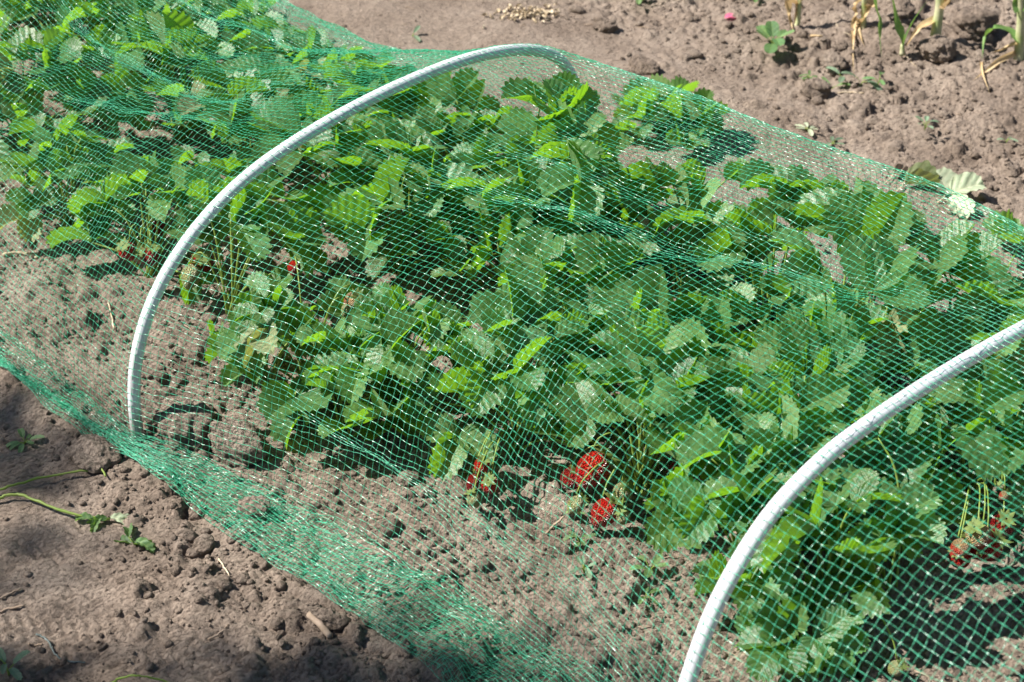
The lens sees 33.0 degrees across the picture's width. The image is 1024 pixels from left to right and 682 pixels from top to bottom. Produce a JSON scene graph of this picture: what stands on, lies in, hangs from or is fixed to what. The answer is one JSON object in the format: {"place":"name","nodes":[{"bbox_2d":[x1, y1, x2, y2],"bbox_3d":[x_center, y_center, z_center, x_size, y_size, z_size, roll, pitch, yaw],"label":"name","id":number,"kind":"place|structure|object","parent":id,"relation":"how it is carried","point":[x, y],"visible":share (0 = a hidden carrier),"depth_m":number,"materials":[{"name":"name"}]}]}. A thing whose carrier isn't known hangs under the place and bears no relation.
{"place":"outdoors","nodes":[
{"label":"outdoors","id":0,"kind":"place"},
{"bbox_2d":[0,0,1023,681],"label":"ground","id":1,"kind":"structure","parent":0,"point":[38,546],"depth_m":2.78,"materials":[{"name":"soil"}]},
{"bbox_2d":[0,588,20,598],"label":"dry twig","id":2,"kind":"object","parent":1,"relation":"on","point":[7,594],"visible":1,"depth_m":2.55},
{"bbox_2d":[0,605,23,612],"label":"dry twig","id":3,"kind":"object","parent":1,"relation":"on","point":[10,608],"visible":1,"depth_m":2.53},
{"bbox_2d":[0,41,26,123],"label":"strawberry plant","id":4,"kind":"object","parent":1,"relation":"on","point":[18,101],"visible":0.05,"depth_m":3.58,"materials":[{"name":"green plant"}]},
{"bbox_2d":[0,647,29,680],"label":"weed","id":5,"kind":"object","parent":1,"relation":"on","point":[15,673],"visible":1,"depth_m":2.41,"materials":[{"name":"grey plant"}]},
{"bbox_2d":[2,251,38,258],"bbox_3d":[-0.937,-0.166,3.300,0.070,0.014,0.024,0,34,-3],"label":"dry stick","id":6,"kind":"object","parent":1,"relation":"on","point":[19,252],"visible":0.84,"depth_m":3.30,"materials":[{"name":"wood"}]},
{"bbox_2d":[6,428,44,452],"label":"weed","id":7,"kind":"object","parent":1,"relation":"on","point":[21,432],"visible":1,"depth_m":2.85,"materials":[{"name":"green plant"}]},
{"bbox_2d":[28,643,42,646],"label":"dry twig","id":8,"kind":"object","parent":1,"relation":"on","point":[33,645],"visible":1,"depth_m":2.47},
{"bbox_2d":[0,468,105,490],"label":"cut stalk","id":9,"kind":"object","parent":1,"relation":"on","point":[36,478],"visible":1,"depth_m":2.75,"materials":[{"name":"plant"}]},
{"bbox_2d":[0,0,109,62],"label":"strawberry plant","id":10,"kind":"object","parent":1,"relation":"on","point":[10,17],"visible":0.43,"depth_m":3.82,"materials":[{"name":"green plant"}]},
{"bbox_2d":[36,633,84,662],"bbox_3d":[-0.648,0.441,2.460,0.101,0.006,0.017,23,39,29],"label":"dark string","id":11,"kind":"object","parent":1,"relation":"on","point":[49,642],"visible":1,"depth_m":2.46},
{"bbox_2d":[0,25,124,170],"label":"strawberry plant","id":12,"kind":"object","parent":1,"relation":"on","point":[73,43],"visible":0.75,"depth_m":3.44,"materials":[{"name":"green plant"}]},
{"bbox_2d":[0,493,130,531],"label":"cut stalk","id":13,"kind":"object","parent":1,"relation":"on","point":[93,521],"visible":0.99,"depth_m":2.68,"materials":[{"name":"green plant"}]},
{"bbox_2d":[0,110,136,242],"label":"strawberry plant","id":14,"kind":"object","parent":1,"relation":"on","point":[31,167],"visible":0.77,"depth_m":3.29,"materials":[{"name":"green plant"}]},
{"bbox_2d":[64,434,121,473],"bbox_3d":[-0.676,0.185,2.799,0.084,0.054,0.093,-26,43,-35],"label":"soil clod","id":15,"kind":"object","parent":1,"relation":"on","point":[93,453],"visible":0.98,"depth_m":2.78,"materials":[{"name":"soil"}]},
{"bbox_2d":[38,0,202,106],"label":"strawberry plant","id":16,"kind":"object","parent":1,"relation":"on","point":[102,26],"visible":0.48,"depth_m":3.64,"materials":[{"name":"green plant"}]},
{"bbox_2d":[46,150,215,305],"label":"strawberry plant","id":17,"kind":"object","parent":1,"relation":"on","point":[179,194],"visible":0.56,"depth_m":3.17,"materials":[{"name":"green plant"}]},
{"bbox_2d":[113,523,155,552],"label":"wilted sprig","id":18,"kind":"object","parent":1,"relation":"on","point":[147,544],"visible":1,"depth_m":2.63,"materials":[{"name":"green plant"}]},
{"bbox_2d":[112,674,166,681],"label":"grass stem","id":19,"kind":"object","parent":1,"relation":"on","point":[132,675],"visible":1,"depth_m":2.38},
{"bbox_2d":[125,389,177,431],"bbox_3d":[-0.600,0.116,2.891,0.104,0.064,0.086,-26,43,-35],"label":"soil clod","id":20,"kind":"object","parent":1,"relation":"on","point":[154,405],"visible":0.39,"depth_m":2.87,"materials":[{"name":"soil"}]},
{"bbox_2d":[100,3,266,144],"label":"strawberry plant","id":21,"kind":"object","parent":1,"relation":"on","point":[175,20],"visible":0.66,"depth_m":3.55,"materials":[{"name":"green plant"}]},
{"bbox_2d":[155,394,215,451],"bbox_3d":[-0.534,0.139,2.838,0.099,0.082,0.122,-8,35,-14],"label":"soil clod","id":22,"kind":"object","parent":1,"relation":"on","point":[192,407],"visible":0.83,"depth_m":2.80,"materials":[{"name":"soil"}]},
{"bbox_2d":[155,0,277,36],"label":"strawberry plant","id":23,"kind":"object","parent":1,"relation":"on","point":[231,2],"visible":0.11,"depth_m":4.00,"materials":[{"name":"green plant"}]},
{"bbox_2d":[208,624,228,640],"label":"dry twig","id":24,"kind":"object","parent":1,"relation":"on","point":[216,635],"visible":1,"depth_m":2.48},
{"bbox_2d":[163,52,307,177],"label":"strawberry plant","id":25,"kind":"object","parent":1,"relation":"on","point":[197,74],"visible":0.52,"depth_m":3.40,"materials":[{"name":"green plant"}]},
{"bbox_2d":[208,417,267,466],"bbox_3d":[-0.442,0.167,2.798,0.074,0.079,0.112,-48,58,-49],"label":"soil clod","id":26,"kind":"object","parent":1,"relation":"on","point":[245,425],"visible":0.85,"depth_m":2.77,"materials":[{"name":"soil"}]},
{"bbox_2d":[165,163,330,313],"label":"strawberry plant","id":27,"kind":"object","parent":1,"relation":"on","point":[245,197],"visible":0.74,"depth_m":3.05,"materials":[{"name":"green plant"}]},
{"bbox_2d":[237,495,271,517],"bbox_3d":[-0.400,0.260,2.684,0.060,0.033,0.042,8,34,9],"label":"soil clod","id":28,"kind":"object","parent":1,"relation":"on","point":[248,500],"visible":0.94,"depth_m":2.67,"materials":[{"name":"soil"}]},
{"bbox_2d":[204,279,324,425],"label":"strawberry plant","id":29,"kind":"object","parent":1,"relation":"on","point":[296,305],"visible":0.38,"depth_m":2.90,"materials":[{"name":"green plant"}]},
{"bbox_2d":[206,0,333,82],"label":"strawberry plant","id":30,"kind":"object","parent":1,"relation":"on","point":[239,32],"visible":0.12,"depth_m":3.84,"materials":[{"name":"green plant"}]},
{"bbox_2d":[207,256,413,420],"bbox_3d":[-0.337,0.008,2.885,0.334,0.222,0.332,-26,43,-35],"label":"strawberry plant","id":31,"kind":"object","parent":1,"relation":"on","point":[256,335],"visible":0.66,"depth_m":2.82,"materials":[{"name":"green plant"}]},
{"bbox_2d":[232,24,396,96],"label":"strawberry plant","id":32,"kind":"object","parent":1,"relation":"on","point":[264,46],"visible":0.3,"depth_m":3.66,"materials":[{"name":"green plant"}]},
{"bbox_2d":[306,611,332,638],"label":"dry twig","id":33,"kind":"object","parent":1,"relation":"on","point":[323,628],"visible":1,"depth_m":2.47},
{"bbox_2d":[306,607,340,630],"bbox_3d":[-0.270,0.399,2.491,0.060,0.035,0.031,23,39,28],"label":"soil clod","id":34,"kind":"object","parent":1,"relation":"on","point":[328,617],"visible":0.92,"depth_m":2.48,"materials":[{"name":"soil"}]},
{"bbox_2d":[247,88,415,242],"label":"strawberry plant","id":35,"kind":"object","parent":1,"relation":"on","point":[329,156],"visible":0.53,"depth_m":3.22,"materials":[{"name":"green plant"}]},
{"bbox_2d":[269,353,418,449],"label":"strawberry plant","id":36,"kind":"object","parent":1,"relation":"on","point":[340,427],"visible":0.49,"depth_m":2.81,"materials":[{"name":"green plant"}]},
{"bbox_2d":[127,44,577,442],"bbox_3d":[-0.238,-0.172,3.030,1.034,0.602,0.021,-26,43,-35],"label":"support hoop","id":37,"kind":"object","parent":1,"relation":"on","point":[173,265],"visible":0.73,"depth_m":2.79,"materials":[{"name":"white plastic"}]},
{"bbox_2d":[365,444,380,458],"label":"weed","id":38,"kind":"object","parent":1,"relation":"on","point":[378,447],"visible":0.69,"depth_m":2.83,"materials":[{"name":"green plant"}]},
{"bbox_2d":[301,50,470,148],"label":"strawberry plant","id":39,"kind":"object","parent":1,"relation":"on","point":[421,90],"visible":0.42,"depth_m":3.47,"materials":[{"name":"green plant"}]},
{"bbox_2d":[321,114,477,279],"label":"strawberry plant","id":40,"kind":"object","parent":1,"relation":"on","point":[374,187],"visible":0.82,"depth_m":3.11,"materials":[{"name":"green plant"}]},
{"bbox_2d":[299,281,507,432],"bbox_3d":[-0.190,0.018,2.830,0.334,0.264,0.317,-26,43,-35],"label":"strawberry plant","id":41,"kind":"object","parent":1,"relation":"on","point":[384,351],"visible":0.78,"depth_m":2.75,"materials":[{"name":"green plant"}]},
{"bbox_2d":[412,25,420,41],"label":"weed","id":42,"kind":"object","parent":1,"relation":"on","point":[416,37],"visible":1,"depth_m":4.18,"materials":[{"name":"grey plant"}]},
{"bbox_2d":[399,60,536,207],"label":"strawberry plant","id":43,"kind":"object","parent":1,"relation":"on","point":[485,125],"visible":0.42,"depth_m":3.35,"materials":[{"name":"green plant"}]},
{"bbox_2d":[402,263,599,507],"bbox_3d":[0.004,0.056,2.729,0.356,0.317,0.296,-26,43,-35],"label":"strawberry plant","id":44,"kind":"object","parent":1,"relation":"on","point":[486,345],"visible":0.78,"depth_m":2.70,"materials":[{"name":"green plant"}]},
{"bbox_2d":[426,154,590,286],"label":"strawberry plant","id":45,"kind":"object","parent":1,"relation":"on","point":[496,228],"visible":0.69,"depth_m":3.05,"materials":[{"name":"green plant"}]},
{"bbox_2d":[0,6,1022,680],"bbox_3d":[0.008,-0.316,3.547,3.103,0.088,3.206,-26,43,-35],"label":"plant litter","id":46,"kind":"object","parent":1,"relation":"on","point":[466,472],"visible":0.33,"depth_m":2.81,"materials":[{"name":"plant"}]},
{"bbox_2d":[0,0,1023,681],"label":"garden net","id":47,"kind":"object","parent":1,"relation":"on","point":[318,22],"visible":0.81,"depth_m":2.63,"materials":[{"name":"green plastic"}]},
{"bbox_2d":[0,0,1023,681],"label":"soil clods","id":48,"kind":"object","parent":1,"relation":"on","point":[204,544],"visible":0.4,"depth_m":2.64,"materials":[{"name":"soil"}]},
{"bbox_2d":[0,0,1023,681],"bbox_3d":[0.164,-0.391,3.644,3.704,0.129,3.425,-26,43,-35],"label":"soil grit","id":49,"kind":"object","parent":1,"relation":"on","point":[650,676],"visible":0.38,"depth_m":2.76,"materials":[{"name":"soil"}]},
{"bbox_2d":[482,3,559,28],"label":"straw scraps","id":50,"kind":"object","parent":1,"relation":"on","point":[523,13],"visible":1,"depth_m":4.31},
{"bbox_2d":[448,71,620,241],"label":"strawberry plant","id":51,"kind":"object","parent":1,"relation":"on","point":[586,147],"visible":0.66,"depth_m":2.93,"materials":[{"name":"green plant"}]},
{"bbox_2d":[545,516,564,534],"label":"dry twig","id":52,"kind":"object","parent":1,"relation":"on","point":[554,524],"visible":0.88,"depth_m":2.67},
{"bbox_2d":[482,224,645,381],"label":"strawberry plant","id":53,"kind":"object","parent":1,"relation":"on","point":[558,267],"visible":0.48,"depth_m":2.89,"materials":[{"name":"green plant"}]},
{"bbox_2d":[497,103,647,238],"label":"strawberry plant","id":54,"kind":"object","parent":1,"relation":"on","point":[507,124],"visible":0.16,"depth_m":3.20,"materials":[{"name":"green plant"}]},
{"bbox_2d":[563,531,595,546],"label":"weed","id":55,"kind":"object","parent":1,"relation":"on","point":[583,542],"visible":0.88,"depth_m":2.63,"materials":[{"name":"green plant"}]},
{"bbox_2d":[571,556,596,577],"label":"weed","id":56,"kind":"object","parent":1,"relation":"on","point":[587,571],"visible":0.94,"depth_m":2.57,"materials":[{"name":"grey plant"}]},
{"bbox_2d":[592,16,618,32],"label":"soil clod","id":57,"kind":"object","parent":1,"relation":"on","point":[602,24],"visible":1,"depth_m":4.26,"materials":[{"name":"soil"}]},
{"bbox_2d":[552,132,687,256],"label":"strawberry plant","id":58,"kind":"object","parent":1,"relation":"on","point":[640,217],"visible":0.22,"depth_m":3.17,"materials":[{"name":"green plant"}]},
{"bbox_2d":[526,306,739,527],"bbox_3d":[0.186,0.097,2.665,0.312,0.330,0.345,9,34,11],"label":"strawberry plant","id":59,"kind":"object","parent":1,"relation":"on","point":[590,398],"visible":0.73,"depth_m":2.60,"materials":[{"name":"green plant"}]},
{"bbox_2d":[628,56,660,74],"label":"soil clod","id":60,"kind":"object","parent":1,"relation":"on","point":[642,65],"visible":0.92,"depth_m":4.06,"materials":[{"name":"soil"}]},
{"bbox_2d":[629,553,668,577],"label":"weed","id":61,"kind":"object","parent":1,"relation":"on","point":[657,559],"visible":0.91,"depth_m":2.54,"materials":[{"name":"green plant"}]},
{"bbox_2d":[637,586,660,604],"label":"weed","id":62,"kind":"object","parent":1,"relation":"on","point":[654,600],"visible":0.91,"depth_m":2.53,"materials":[{"name":"green plant"}]},
{"bbox_2d":[586,263,753,433],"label":"strawberry plant","id":63,"kind":"object","parent":1,"relation":"on","point":[724,312],"visible":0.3,"depth_m":2.76,"materials":[{"name":"green plant"}]},
{"bbox_2d":[610,73,730,151],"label":"strawberry plant","id":64,"kind":"object","parent":1,"relation":"on","point":[681,83],"visible":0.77,"depth_m":3.75,"materials":[{"name":"green plant"}]},
{"bbox_2d":[601,156,779,300],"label":"strawberry plant","id":65,"kind":"object","parent":1,"relation":"on","point":[678,232],"visible":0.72,"depth_m":3.06,"materials":[{"name":"green plant"}]},
{"bbox_2d":[725,13,735,17],"bbox_3d":[0.544,-0.801,4.276,0.034,0.015,0.024,1,34,-1],"label":"pink petal","id":66,"kind":"object","parent":1,"relation":"on","point":[728,15],"visible":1,"depth_m":4.28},
{"bbox_2d":[643,393,845,601],"bbox_3d":[0.347,0.222,2.522,0.324,0.290,0.334,-26,43,-35],"label":"strawberry plant","id":67,"kind":"object","parent":1,"relation":"on","point":[699,511],"visible":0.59,"depth_m":2.46,"materials":[{"name":"green plant"}]},
{"bbox_2d":[681,197,830,344],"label":"strawberry plant","id":68,"kind":"object","parent":1,"relation":"on","point":[769,213],"visible":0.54,"depth_m":2.91,"materials":[{"name":"green plant"}]},
{"bbox_2d":[756,21,794,52],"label":"weed","id":69,"kind":"object","parent":1,"relation":"on","point":[769,29],"visible":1,"depth_m":4.15,"materials":[{"name":"green plant"}]},
{"bbox_2d":[729,158,848,347],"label":"strawberry plant","id":70,"kind":"object","parent":1,"relation":"on","point":[784,197],"visible":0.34,"depth_m":2.86,"materials":[{"name":"green plant"}]},
{"bbox_2d":[785,0,802,29],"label":"garlic plant","id":71,"kind":"object","parent":1,"relation":"on","point":[798,7],"visible":0.93,"depth_m":4.21,"materials":[{"name":"beige plant"}]},
{"bbox_2d":[734,573,869,681],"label":"strawberry plant","id":72,"kind":"object","parent":1,"relation":"on","point":[814,646],"visible":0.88,"depth_m":2.38,"materials":[{"name":"green plant"}]},
{"bbox_2d":[794,122,817,135],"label":"weed","id":73,"kind":"object","parent":1,"relation":"on","point":[810,131],"visible":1,"depth_m":3.84,"materials":[{"name":"beige plant"}]},
{"bbox_2d":[800,70,817,79],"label":"weed","id":74,"kind":"object","parent":1,"relation":"on","point":[808,77],"visible":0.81,"depth_m":4.04,"materials":[{"name":"green plant"}]},
{"bbox_2d":[799,78,831,98],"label":"soil clod","id":75,"kind":"object","parent":1,"relation":"on","point":[810,88],"visible":0.94,"depth_m":3.96,"materials":[{"name":"soil"}]},
{"bbox_2d":[696,315,934,533],"bbox_3d":[0.438,0.136,2.644,0.356,0.291,0.391,-15,37,-23],"label":"strawberry plant","id":76,"kind":"object","parent":1,"relation":"on","point":[709,469],"visible":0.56,"depth_m":2.61,"materials":[{"name":"green plant"}]},
{"bbox_2d":[691,442,947,676],"bbox_3d":[0.438,0.263,2.455,0.341,0.298,0.333,8,34,8],"label":"strawberry plant","id":77,"kind":"object","parent":1,"relation":"on","point":[807,527],"visible":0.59,"depth_m":2.39,"materials":[{"name":"green plant"}]},
{"bbox_2d":[821,51,847,73],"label":"soil clod","id":78,"kind":"object","parent":1,"relation":"on","point":[834,59],"visible":0.97,"depth_m":4.07,"materials":[{"name":"soil"}]},
{"bbox_2d":[826,136,843,145],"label":"weed","id":79,"kind":"object","parent":1,"relation":"on","point":[832,139],"visible":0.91,"depth_m":3.81,"materials":[{"name":"grey plant"}]},
{"bbox_2d":[826,66,844,82],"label":"weed","id":80,"kind":"object","parent":1,"relation":"on","point":[841,78],"visible":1,"depth_m":4.04,"materials":[{"name":"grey plant"}]},
{"bbox_2d":[821,77,849,88],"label":"weed","id":81,"kind":"object","parent":1,"relation":"on","point":[842,83],"visible":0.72,"depth_m":4.02,"materials":[{"name":"green plant"}]},
{"bbox_2d":[767,177,930,433],"bbox_3d":[0.523,-0.027,2.767,0.286,0.436,0.289,7,34,7],"label":"strawberry plant","id":82,"kind":"object","parent":1,"relation":"on","point":[810,247],"visible":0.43,"depth_m":2.67,"materials":[{"name":"green plant"}]},
{"bbox_2d":[679,320,1023,681],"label":"support hoop","id":83,"kind":"object","parent":1,"relation":"on","point":[751,541],"visible":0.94,"depth_m":2.09,"materials":[{"name":"white plastic"}]},
{"bbox_2d":[841,71,882,90],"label":"weed","id":84,"kind":"object","parent":1,"relation":"on","point":[876,85],"visible":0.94,"depth_m":4.00,"materials":[{"name":"green plant"}]},
{"bbox_2d":[851,0,874,70],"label":"garlic plant","id":85,"kind":"object","parent":1,"relation":"on","point":[867,6],"visible":1,"depth_m":4.19,"materials":[{"name":"beige plant"}]},
{"bbox_2d":[862,71,884,84],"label":"weed","id":86,"kind":"object","parent":1,"relation":"on","point":[882,82],"visible":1,"depth_m":3.98,"materials":[{"name":"green plant"}]},
{"bbox_2d":[826,393,923,565],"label":"strawberry plant","id":87,"kind":"object","parent":1,"relation":"on","point":[878,447],"visible":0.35,"depth_m":2.59,"materials":[{"name":"green plant"}]},
{"bbox_2d":[874,0,881,54],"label":"garlic plant","id":88,"kind":"object","parent":1,"relation":"on","point":[879,23],"visible":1,"depth_m":4.03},
{"bbox_2d":[799,250,960,406],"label":"strawberry plant","id":89,"kind":"object","parent":1,"relation":"on","point":[902,327],"visible":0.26,"depth_m":2.74,"materials":[{"name":"green plant"}]},
{"bbox_2d":[808,443,982,618],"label":"strawberry plant","id":90,"kind":"object","parent":1,"relation":"on","point":[860,585],"visible":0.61,"depth_m":2.50,"materials":[{"name":"green plant"}]},
{"bbox_2d":[884,164,907,183],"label":"wilted leaf","id":91,"kind":"object","parent":1,"relation":"on","point":[901,167],"visible":0.41,"depth_m":3.67,"materials":[{"name":"plant"}]},
{"bbox_2d":[864,206,929,364],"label":"strawberry plant","id":92,"kind":"object","parent":1,"relation":"on","point":[914,239],"visible":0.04,"depth_m":2.80,"materials":[{"name":"green plant"}]},
{"bbox_2d":[886,0,915,20],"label":"soil clod","id":93,"kind":"object","parent":1,"relation":"on","point":[905,9],"visible":0.81,"depth_m":4.22,"materials":[{"name":"soil"}]},
{"bbox_2d":[892,0,924,64],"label":"garlic plant","id":94,"kind":"object","parent":1,"relation":"on","point":[899,28],"visible":1,"depth_m":4.05,"materials":[{"name":"green plant"}]},
{"bbox_2d":[895,160,939,192],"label":"wilted leaf","id":95,"kind":"object","parent":1,"relation":"on","point":[926,169],"visible":0.79,"depth_m":3.62,"materials":[{"name":"plant"}]},
{"bbox_2d":[915,116,938,130],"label":"weed","id":96,"kind":"object","parent":1,"relation":"on","point":[926,118],"visible":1,"depth_m":3.80,"materials":[{"name":"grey plant"}]},
{"bbox_2d":[906,0,950,45],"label":"garlic plant","id":97,"kind":"object","parent":1,"relation":"on","point":[936,20],"visible":0.83,"depth_m":4.09,"materials":[{"name":"beige plant"}]},
{"bbox_2d":[918,34,957,63],"bbox_3d":[1.001,-0.686,4.071,0.083,0.072,0.090,-26,43,-35],"label":"soil clod","id":98,"kind":"object","parent":1,"relation":"on","point":[937,48],"visible":1,"depth_m":4.04,"materials":[{"name":"soil"}]},
{"bbox_2d":[883,209,1023,378],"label":"strawberry plant","id":99,"kind":"object","parent":1,"relation":"on","point":[918,268],"visible":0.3,"depth_m":2.67,"materials":[{"name":"green plant"}]},
{"bbox_2d":[930,167,986,217],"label":"wilted leaf","id":100,"kind":"object","parent":1,"relation":"on","point":[964,183],"visible":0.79,"depth_m":3.60,"materials":[{"name":"plant"}]},
{"bbox_2d":[907,272,1023,516],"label":"strawberry plant","id":101,"kind":"object","parent":1,"relation":"on","point":[974,444],"visible":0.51,"depth_m":2.62,"materials":[{"name":"green plant"}]},
{"bbox_2d":[908,340,1023,568],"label":"strawberry plant","id":102,"kind":"object","parent":1,"relation":"on","point":[977,534],"visible":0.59,"depth_m":2.58,"materials":[{"name":"green plant"}]},
{"bbox_2d":[950,7,998,41],"bbox_3d":[1.116,-0.767,4.179,0.132,0.080,0.104,-26,43,-35],"label":"soil clod","id":103,"kind":"object","parent":1,"relation":"on","point":[971,23],"visible":0.92,"depth_m":4.14,"materials":[{"name":"soil"}]},
{"bbox_2d":[945,405,1019,428],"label":"strawberry plant","id":104,"kind":"object","parent":1,"relation":"on","point":[949,425],"visible":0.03,"depth_m":2.83,"materials":[{"name":"green plant"}]},
{"bbox_2d":[975,0,1023,89],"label":"garlic plant","id":105,"kind":"object","parent":1,"relation":"on","point":[1017,36],"visible":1,"depth_m":4.04,"materials":[{"name":"yellow plant"}]},
{"bbox_2d":[997,137,1017,142],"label":"weed","id":106,"kind":"object","parent":1,"relation":"on","point":[1008,139],"visible":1,"depth_m":3.79,"materials":[{"name":"grey plant"}]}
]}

